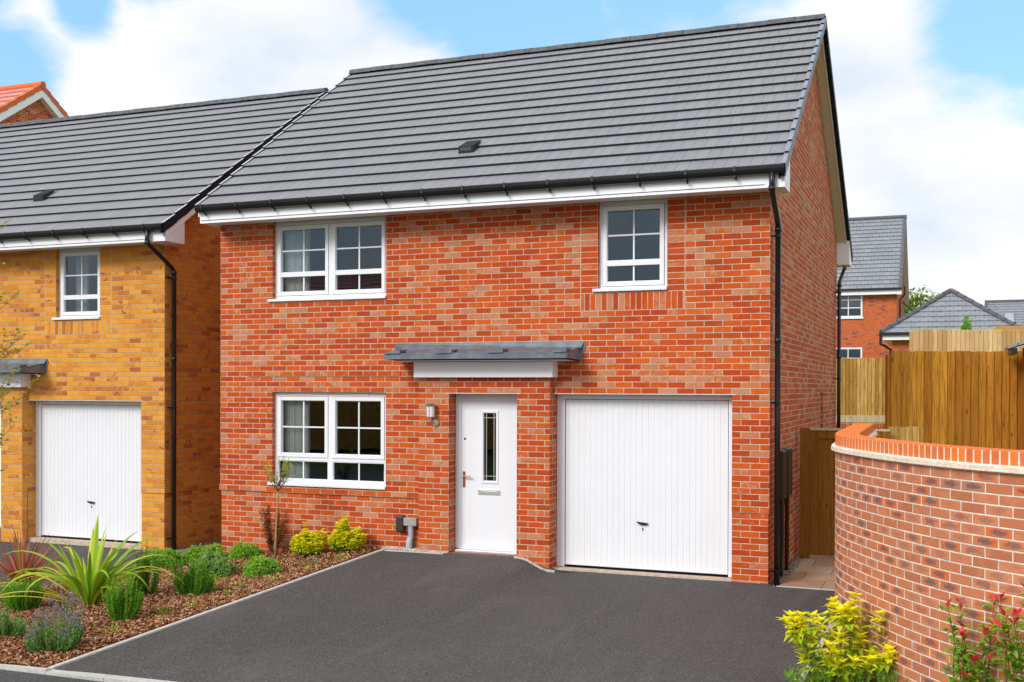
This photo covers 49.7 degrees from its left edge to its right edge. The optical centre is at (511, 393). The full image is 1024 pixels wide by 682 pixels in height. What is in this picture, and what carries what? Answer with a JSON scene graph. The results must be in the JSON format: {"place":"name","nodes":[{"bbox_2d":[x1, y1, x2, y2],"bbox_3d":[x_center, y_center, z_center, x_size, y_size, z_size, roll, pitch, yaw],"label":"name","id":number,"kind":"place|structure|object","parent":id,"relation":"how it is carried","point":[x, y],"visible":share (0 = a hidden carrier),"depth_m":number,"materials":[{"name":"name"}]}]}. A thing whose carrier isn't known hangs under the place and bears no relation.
{"place":"outdoors","nodes":[
{"label":"outdoors","id":0,"kind":"place"},
{"bbox_2d":[0,669,100,681],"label":"road","id":1,"kind":"structure","parent":0,"point":[10,676],"depth_m":9.66,"materials":[{"name":"grey asphalt"}]},
{"bbox_2d":[0,218,39,470],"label":"street tree","id":2,"kind":"object","parent":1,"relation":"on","point":[12,371],"visible":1,"depth_m":8.80,"materials":[{"name":"green plant"}]},
{"bbox_2d":[0,664,48,674],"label":"kerb","id":3,"kind":"structure","parent":1,"relation":"on","point":[35,670],"depth_m":9.89,"materials":[{"name":"concrete"}]},
{"bbox_2d":[45,669,174,681],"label":"kerb","id":4,"kind":"structure","parent":1,"relation":"on","point":[90,676],"depth_m":9.64,"materials":[{"name":"concrete"}]},
{"bbox_2d":[0,541,150,593],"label":"driveway","id":5,"kind":"structure","parent":0,"point":[81,551],"depth_m":16.78,"materials":[{"name":"grey asphalt"}]},
{"bbox_2d":[143,539,220,554],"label":"gravel path","id":6,"kind":"structure","parent":0,"point":[182,549],"depth_m":17.56,"materials":[{"name":"grey gravel"}]},
{"bbox_2d":[0,545,385,667],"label":"planting bed","id":7,"kind":"object","parent":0,"point":[194,609],"visible":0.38,"depth_m":11.98,"materials":[{"name":"brown wood"}]},
{"bbox_2d":[0,608,27,638],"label":"lavender","id":8,"kind":"object","parent":7,"relation":"on","point":[6,627],"visible":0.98,"depth_m":11.05,"materials":[{"name":"green plant"}]},
{"bbox_2d":[0,577,43,612],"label":"feathery bush","id":9,"kind":"object","parent":7,"relation":"on","point":[20,603],"visible":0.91,"depth_m":12.21,"materials":[{"name":"green plant"}]},
{"bbox_2d":[0,527,75,585],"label":"bronze cordyline","id":10,"kind":"object","parent":7,"relation":"on","point":[21,561],"visible":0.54,"depth_m":13.15,"materials":[{"name":"red plant"}]},
{"bbox_2d":[21,607,86,653],"bbox_3d":[-4.342,2.244,10.492,0.626,0.416,0.417,0,0,2],"label":"lavender","id":11,"kind":"object","parent":7,"relation":"on","point":[45,639],"visible":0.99,"depth_m":10.41,"materials":[{"name":"green plant"}]},
{"bbox_2d":[39,585,84,637],"bbox_3d":[-4.433,2.179,10.991,0.387,0.508,0.470,0,0,22],"label":"lavender","id":12,"kind":"object","parent":7,"relation":"on","point":[72,603],"visible":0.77,"depth_m":11.02,"materials":[{"name":"purple plant"}]},
{"bbox_2d":[0,517,181,605],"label":"flax plant","id":13,"kind":"object","parent":7,"relation":"on","point":[84,583],"visible":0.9,"depth_m":12.35,"materials":[{"name":"green plant"}]},
{"bbox_2d":[94,622,121,632],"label":"weed","id":14,"kind":"object","parent":7,"relation":"on","point":[111,630],"visible":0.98,"depth_m":11.06,"materials":[{"name":"green plant"}]},
{"bbox_2d":[100,564,143,621],"bbox_3d":[-4.078,2.086,11.589,0.448,0.607,0.370,0,0,-6],"label":"feathery bush","id":15,"kind":"object","parent":7,"relation":"on","point":[123,604],"visible":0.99,"depth_m":11.50,"materials":[{"name":"green plant"}]},
{"bbox_2d":[131,540,161,595],"bbox_3d":[-4.287,2.038,12.908,0.397,0.655,0.320,0,0,-22],"label":"feathery bush","id":16,"kind":"object","parent":7,"relation":"on","point":[146,576],"visible":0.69,"depth_m":12.89,"materials":[{"name":"green plant"}]},
{"bbox_2d":[139,547,186,568],"bbox_3d":[-4.916,2.302,15.466,0.758,0.318,0.633,0,0,22],"label":"hebe mound","id":17,"kind":"object","parent":7,"relation":"on","point":[165,562],"visible":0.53,"depth_m":15.39,"materials":[{"name":"green plant"}]},
{"bbox_2d":[155,603,170,615],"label":"weed","id":18,"kind":"object","parent":7,"relation":"on","point":[162,612],"visible":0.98,"depth_m":11.72,"materials":[{"name":"green plant"}]},
{"bbox_2d":[169,555,214,595],"bbox_3d":[-3.676,2.095,12.736,0.573,0.480,0.416,0,0,5],"label":"feathery bush","id":19,"kind":"object","parent":7,"relation":"on","point":[195,580],"visible":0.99,"depth_m":12.70,"materials":[{"name":"green plant"}]},
{"bbox_2d":[185,599,201,607],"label":"weed","id":20,"kind":"object","parent":7,"relation":"on","point":[187,603],"visible":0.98,"depth_m":12.03,"materials":[{"name":"green plant"}]},
{"bbox_2d":[183,542,229,563],"bbox_3d":[-4.319,2.253,15.626,0.797,0.302,0.582,0,0,22],"label":"hebe mound","id":21,"kind":"object","parent":7,"relation":"on","point":[195,552],"visible":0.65,"depth_m":15.54,"materials":[{"name":"green plant"}]},
{"bbox_2d":[185,550,240,578],"bbox_3d":[-3.796,2.154,13.945,0.677,0.405,0.621,0,0,22],"label":"hebe mound","id":22,"kind":"object","parent":7,"relation":"on","point":[217,565],"visible":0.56,"depth_m":13.85,"materials":[{"name":"green plant"}]},
{"bbox_2d":[214,574,231,584],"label":"weed","id":23,"kind":"object","parent":7,"relation":"on","point":[215,581],"visible":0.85,"depth_m":13.32,"materials":[{"name":"green plant"}]},
{"bbox_2d":[228,581,244,590],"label":"weed","id":24,"kind":"object","parent":7,"relation":"on","point":[236,584],"visible":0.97,"depth_m":12.91,"materials":[{"name":"green plant"}]},
{"bbox_2d":[227,541,263,559],"bbox_3d":[-3.736,2.206,15.562,0.579,0.270,0.457,0,0,31],"label":"hebe mound","id":25,"kind":"object","parent":7,"relation":"on","point":[241,551],"visible":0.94,"depth_m":15.48,"materials":[{"name":"green plant"}]},
{"bbox_2d":[241,554,284,578],"bbox_3d":[-3.124,2.141,13.750,0.593,0.310,0.498,0,0,22],"label":"hebe mound","id":26,"kind":"object","parent":7,"relation":"on","point":[262,566],"visible":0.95,"depth_m":13.66,"materials":[{"name":"green plant"}]},
{"bbox_2d":[263,576,278,582],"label":"weed","id":27,"kind":"object","parent":7,"relation":"on","point":[272,579],"visible":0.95,"depth_m":13.19,"materials":[{"name":"green plant"}]},
{"bbox_2d":[258,505,287,554],"bbox_3d":[-3.355,1.913,15.533,0.437,0.706,0.283,0,0,44],"label":"bronze shrub","id":28,"kind":"object","parent":7,"relation":"on","point":[269,538],"visible":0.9,"depth_m":15.51,"materials":[{"name":"brown plant"}]},
{"bbox_2d":[261,456,302,559],"bbox_3d":[-3.066,1.557,14.869,0.631,1.461,0.370,0,0,3],"label":"young tree","id":29,"kind":"object","parent":7,"relation":"on","point":[279,481],"visible":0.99,"depth_m":14.87,"materials":[{"name":"green plant"}]},
{"bbox_2d":[296,555,319,564],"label":"weed","id":30,"kind":"object","parent":7,"relation":"on","point":[309,561],"visible":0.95,"depth_m":14.17,"materials":[{"name":"green plant"}]},
{"bbox_2d":[290,522,326,555],"bbox_3d":[-2.787,1.988,15.092,0.542,0.451,0.513,0,0,-11],"label":"golden shrub","id":31,"kind":"object","parent":7,"relation":"on","point":[305,542],"visible":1,"depth_m":14.99,"materials":[{"name":"yellow plant"}]},
{"bbox_2d":[323,516,367,551],"bbox_3d":[-2.270,1.902,15.041,0.684,0.504,0.473,0,0,22],"label":"golden shrub","id":32,"kind":"object","parent":7,"relation":"on","point":[342,538],"visible":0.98,"depth_m":14.93,"materials":[{"name":"yellow plant"}]},
{"bbox_2d":[381,546,447,553],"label":"gravel","id":33,"kind":"structure","parent":0,"point":[400,548],"depth_m":14.87,"materials":[{"name":"beige gravel"}]},
{"bbox_2d":[55,549,834,681],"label":"driveway","id":34,"kind":"structure","parent":0,"point":[388,616],"depth_m":11.09,"materials":[{"name":"grey asphalt"}]},
{"bbox_2d":[48,548,385,669],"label":"kerb","id":35,"kind":"structure","parent":34,"relation":"on","point":[52,667],"depth_m":11.64,"materials":[{"name":"concrete"}]},
{"bbox_2d":[384,550,443,553],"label":"kerb","id":36,"kind":"structure","parent":34,"relation":"on","point":[414,551],"depth_m":14.74,"materials":[{"name":"concrete"}]},
{"bbox_2d":[514,556,554,571],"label":"kerb","id":37,"kind":"structure","parent":34,"relation":"on","point":[534,564],"depth_m":14.13,"materials":[{"name":"concrete"}]},
{"bbox_2d":[776,585,834,590],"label":"kerb","id":38,"kind":"structure","parent":34,"relation":"on","point":[807,588],"depth_m":12.96,"materials":[{"name":"concrete"}]},
{"bbox_2d":[799,623,833,681],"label":"kerb","id":39,"kind":"structure","parent":34,"relation":"on","point":[822,641],"depth_m":10.11,"materials":[{"name":"concrete"}]},
{"bbox_2d":[0,0,1023,312],"label":"sky","id":40,"kind":"structure","parent":0,"point":[929,94],"materials":[{"name":"blue"}]},
{"bbox_2d":[566,422,884,565],"bbox_3d":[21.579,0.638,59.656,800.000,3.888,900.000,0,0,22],"label":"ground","id":41,"kind":"structure","parent":0,"point":[847,422],"depth_m":42.51,"materials":[{"name":"green plant"}]},
{"bbox_2d":[0,81,68,123],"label":"distant house","id":42,"kind":"structure","parent":41,"relation":"on","point":[24,102],"depth_m":32.86,"materials":[{"name":"orange tile"}]},
{"bbox_2d":[0,88,328,549],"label":"detached house","id":43,"kind":"structure","parent":41,"relation":"on","point":[115,429],"depth_m":17.83,"materials":[{"name":"brick"}]},
{"bbox_2d":[0,403,0,522],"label":"door","id":44,"kind":"structure","parent":43,"relation":"in","point":[0,403],"depth_m":18.38,"materials":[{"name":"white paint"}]},
{"bbox_2d":[52,247,99,319],"bbox_3d":[-6.926,-1.755,17.660,0.958,1.142,0.165,0,0,22],"label":"window","id":45,"kind":"structure","parent":43,"relation":"in","point":[63,253],"depth_m":17.70,"materials":[{"name":"white plastic"}]},
{"bbox_2d":[76,248,89,315],"bbox_3d":[-6.981,-1.648,17.979,0.240,1.600,0.094,0,0,22],"label":"curtain","id":46,"kind":"object","parent":43,"relation":"hanging from","point":[86,280],"visible":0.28,"depth_m":17.96,"materials":[{"name":"white fabric"}]},
{"bbox_2d":[42,405,141,542],"bbox_3d":[-6.735,1.267,17.778,2.105,2.166,0.092,0,0,22],"label":"garage door","id":47,"kind":"structure","parent":43,"relation":"in","point":[91,454],"depth_m":17.77,"materials":[{"name":"white paint"}]},
{"bbox_2d":[194,13,852,586],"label":"detached house","id":48,"kind":"structure","parent":41,"relation":"on","point":[612,359],"depth_m":14.74,"materials":[{"name":"red brick"}]},
{"bbox_2d":[285,392,309,478],"bbox_3d":[-3.090,0.725,15.902,0.410,1.800,0.094,0,0,22],"label":"curtain","id":49,"kind":"object","parent":48,"relation":"hanging from","point":[294,435],"visible":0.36,"depth_m":15.88,"materials":[{"name":"white fabric"}]},
{"bbox_2d":[285,230,310,291],"bbox_3d":[-3.083,-1.775,15.887,0.410,1.600,0.094,0,0,22],"label":"curtain","id":50,"kind":"object","parent":48,"relation":"hanging from","point":[293,260],"visible":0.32,"depth_m":15.87,"materials":[{"name":"white fabric"}]},
{"bbox_2d":[267,392,385,489],"bbox_3d":[-2.587,0.645,15.512,1.893,1.322,0.165,0,0,22],"label":"window","id":51,"kind":"structure","parent":48,"relation":"in","point":[331,455],"depth_m":15.52,"materials":[{"name":"white plastic"}]},
{"bbox_2d":[268,216,385,301],"bbox_3d":[-2.580,-1.880,15.497,1.893,1.142,0.165,0,0,22],"label":"window","id":52,"kind":"structure","parent":48,"relation":"in","point":[331,292],"depth_m":15.51,"materials":[{"name":"white plastic"}]},
{"bbox_2d":[461,398,516,548],"bbox_3d":[-0.310,1.048,14.672,0.806,1.991,0.109,0,0,22],"label":"door","id":53,"kind":"structure","parent":48,"relation":"in","point":[488,507],"depth_m":14.69,"materials":[{"name":"white paint"}]},
{"bbox_2d":[592,198,666,291],"bbox_3d":[1.492,-1.859,13.875,0.958,1.142,0.165,0,0,22],"label":"window","id":54,"kind":"structure","parent":48,"relation":"in","point":[650,204],"depth_m":13.90,"materials":[{"name":"white plastic"}]},
{"bbox_2d":[565,400,728,576],"bbox_3d":[1.683,1.163,13.993,2.105,2.166,0.092,0,0,22],"label":"garage door","id":55,"kind":"structure","parent":48,"relation":"in","point":[647,481],"depth_m":13.96,"materials":[{"name":"white paint"}]},
{"bbox_2d":[836,423,884,431],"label":"retaining wall","id":56,"kind":"structure","parent":41,"relation":"on","point":[877,425],"depth_m":30.02,"materials":[{"name":"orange brick"}]},
{"bbox_2d":[836,358,884,422],"bbox_3d":[9.236,-0.026,30.116,3.690,1.901,0.153,0,0,0],"label":"board fence","id":57,"kind":"object","parent":56,"relation":"on","point":[862,389],"visible":0.38,"depth_m":30.05,"materials":[{"name":"brown wood"}]},
{"bbox_2d":[881,427,922,441],"bbox_3d":[5.385,1.326,15.234,0.547,1.753,0.153,0,0,-1],"label":"fence","id":58,"kind":"object","parent":41,"relation":"on","point":[915,434],"visible":0.23,"depth_m":15.16,"materials":[{"name":"brown wood"}]},
{"bbox_2d":[904,285,938,314],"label":"background tree","id":59,"kind":"object","parent":41,"relation":"on","point":[916,298],"visible":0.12,"depth_m":58.95,"materials":[{"name":"green plant"}]},
{"bbox_2d":[831,423,1023,681],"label":"garden wall","id":60,"kind":"structure","parent":41,"relation":"on","point":[923,531],"depth_m":8.28,"materials":[{"name":"brick"}]},
{"bbox_2d":[879,288,1019,354],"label":"hipped garage","id":61,"kind":"structure","parent":41,"relation":"on","point":[949,308],"depth_m":41.85,"materials":[{"name":"grey tile"}]},
{"bbox_2d":[885,351,1021,449],"bbox_3d":[7.786,0.418,16.040,4.690,2.074,0.153,0,0,0],"label":"board fence","id":62,"kind":"object","parent":41,"relation":"on","point":[966,398],"visible":0.61,"depth_m":15.97,"materials":[{"name":"orange wood"}]},
{"bbox_2d":[909,329,1023,351],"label":"board fence","id":63,"kind":"object","parent":41,"relation":"on","point":[973,340],"visible":0.31,"depth_m":25.97,"materials":[{"name":"brown wood"}]},
{"bbox_2d":[960,313,972,329],"bbox_3d":[11.508,-1.028,27.998,1.299,2.067,0.982,0,0,22],"label":"conifer","id":64,"kind":"object","parent":41,"relation":"on","point":[966,325],"depth_m":27.92,"materials":[{"name":"green plant"}]},
{"bbox_2d":[937,594,1006,681],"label":"red tipped shrub","id":65,"kind":"object","parent":41,"relation":"on","point":[966,674],"visible":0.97,"depth_m":7.56,"materials":[{"name":"green plant"}]},
{"bbox_2d":[984,299,1023,325],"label":"distant house","id":66,"kind":"structure","parent":41,"relation":"on","point":[1012,310],"depth_m":62.11,"materials":[{"name":"grey tile"}]},
{"bbox_2d":[987,583,1023,681],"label":"red tipped shrub","id":67,"kind":"object","parent":41,"relation":"on","point":[1010,648],"visible":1,"depth_m":7.11,"materials":[{"name":"green plant"}]},
{"bbox_2d":[993,326,1023,329],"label":"fence","id":68,"kind":"object","parent":41,"relation":"on","point":[1011,327],"visible":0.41,"depth_m":28.02,"materials":[{"name":"brown wood"}]},
{"bbox_2d":[1005,341,1023,449],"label":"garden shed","id":69,"kind":"structure","parent":41,"relation":"on","point":[1012,350],"depth_m":15.40,"materials":[{"name":"black plastic"}]},
{"bbox_2d":[779,552,834,588],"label":"path","id":70,"kind":"structure","parent":0,"point":[815,571],"depth_m":14.07,"materials":[{"name":"stone"}]},
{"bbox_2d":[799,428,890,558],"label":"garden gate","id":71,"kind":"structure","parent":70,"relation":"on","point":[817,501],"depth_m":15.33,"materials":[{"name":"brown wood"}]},
{"bbox_2d":[836,215,912,357],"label":"distant house","id":72,"kind":"structure","parent":0,"point":[875,292],"depth_m":47.81,"materials":[{"name":"grey tile"}]},
{"bbox_2d":[836,347,861,357],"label":"window","id":73,"kind":"structure","parent":72,"relation":"in","point":[845,352],"depth_m":47.75,"materials":[{"name":"white plastic"}]},
{"bbox_2d":[841,295,863,318],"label":"window","id":74,"kind":"structure","parent":72,"relation":"in","point":[851,306],"depth_m":47.72,"materials":[{"name":"white plastic"}]},
{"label":"planting bed","id":75,"kind":"structure","parent":0,"visible":0},
{"bbox_2d":[784,663,851,681],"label":"feathery weed","id":76,"kind":"object","parent":75,"relation":"on","point":[816,679],"visible":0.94,"depth_m":9.07,"materials":[{"name":"green plant"}]},
{"bbox_2d":[777,591,897,681],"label":"golden shrub","id":77,"kind":"object","parent":75,"relation":"on","point":[800,629],"visible":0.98,"depth_m":9.00,"materials":[{"name":"yellow plant"}]},
{"bbox_2d":[807,640,872,681],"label":"bark chippings","id":78,"kind":"object","parent":75,"relation":"on","point":[825,653],"visible":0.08,"depth_m":9.66,"materials":[{"name":"brown wood"}]},
{"bbox_2d":[814,646,909,681],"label":"feathery weed","id":79,"kind":"object","parent":75,"relation":"on","point":[881,675],"visible":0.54,"depth_m":8.74,"materials":[{"name":"green plant"}]},
{"label":"gravel strip","id":80,"kind":"structure","parent":0,"visible":0},
{"bbox_2d":[770,558,804,585],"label":"gravel","id":81,"kind":"structure","parent":80,"relation":"on","point":[793,566],"depth_m":14.39,"materials":[{"name":"grey gravel"}]}
]}

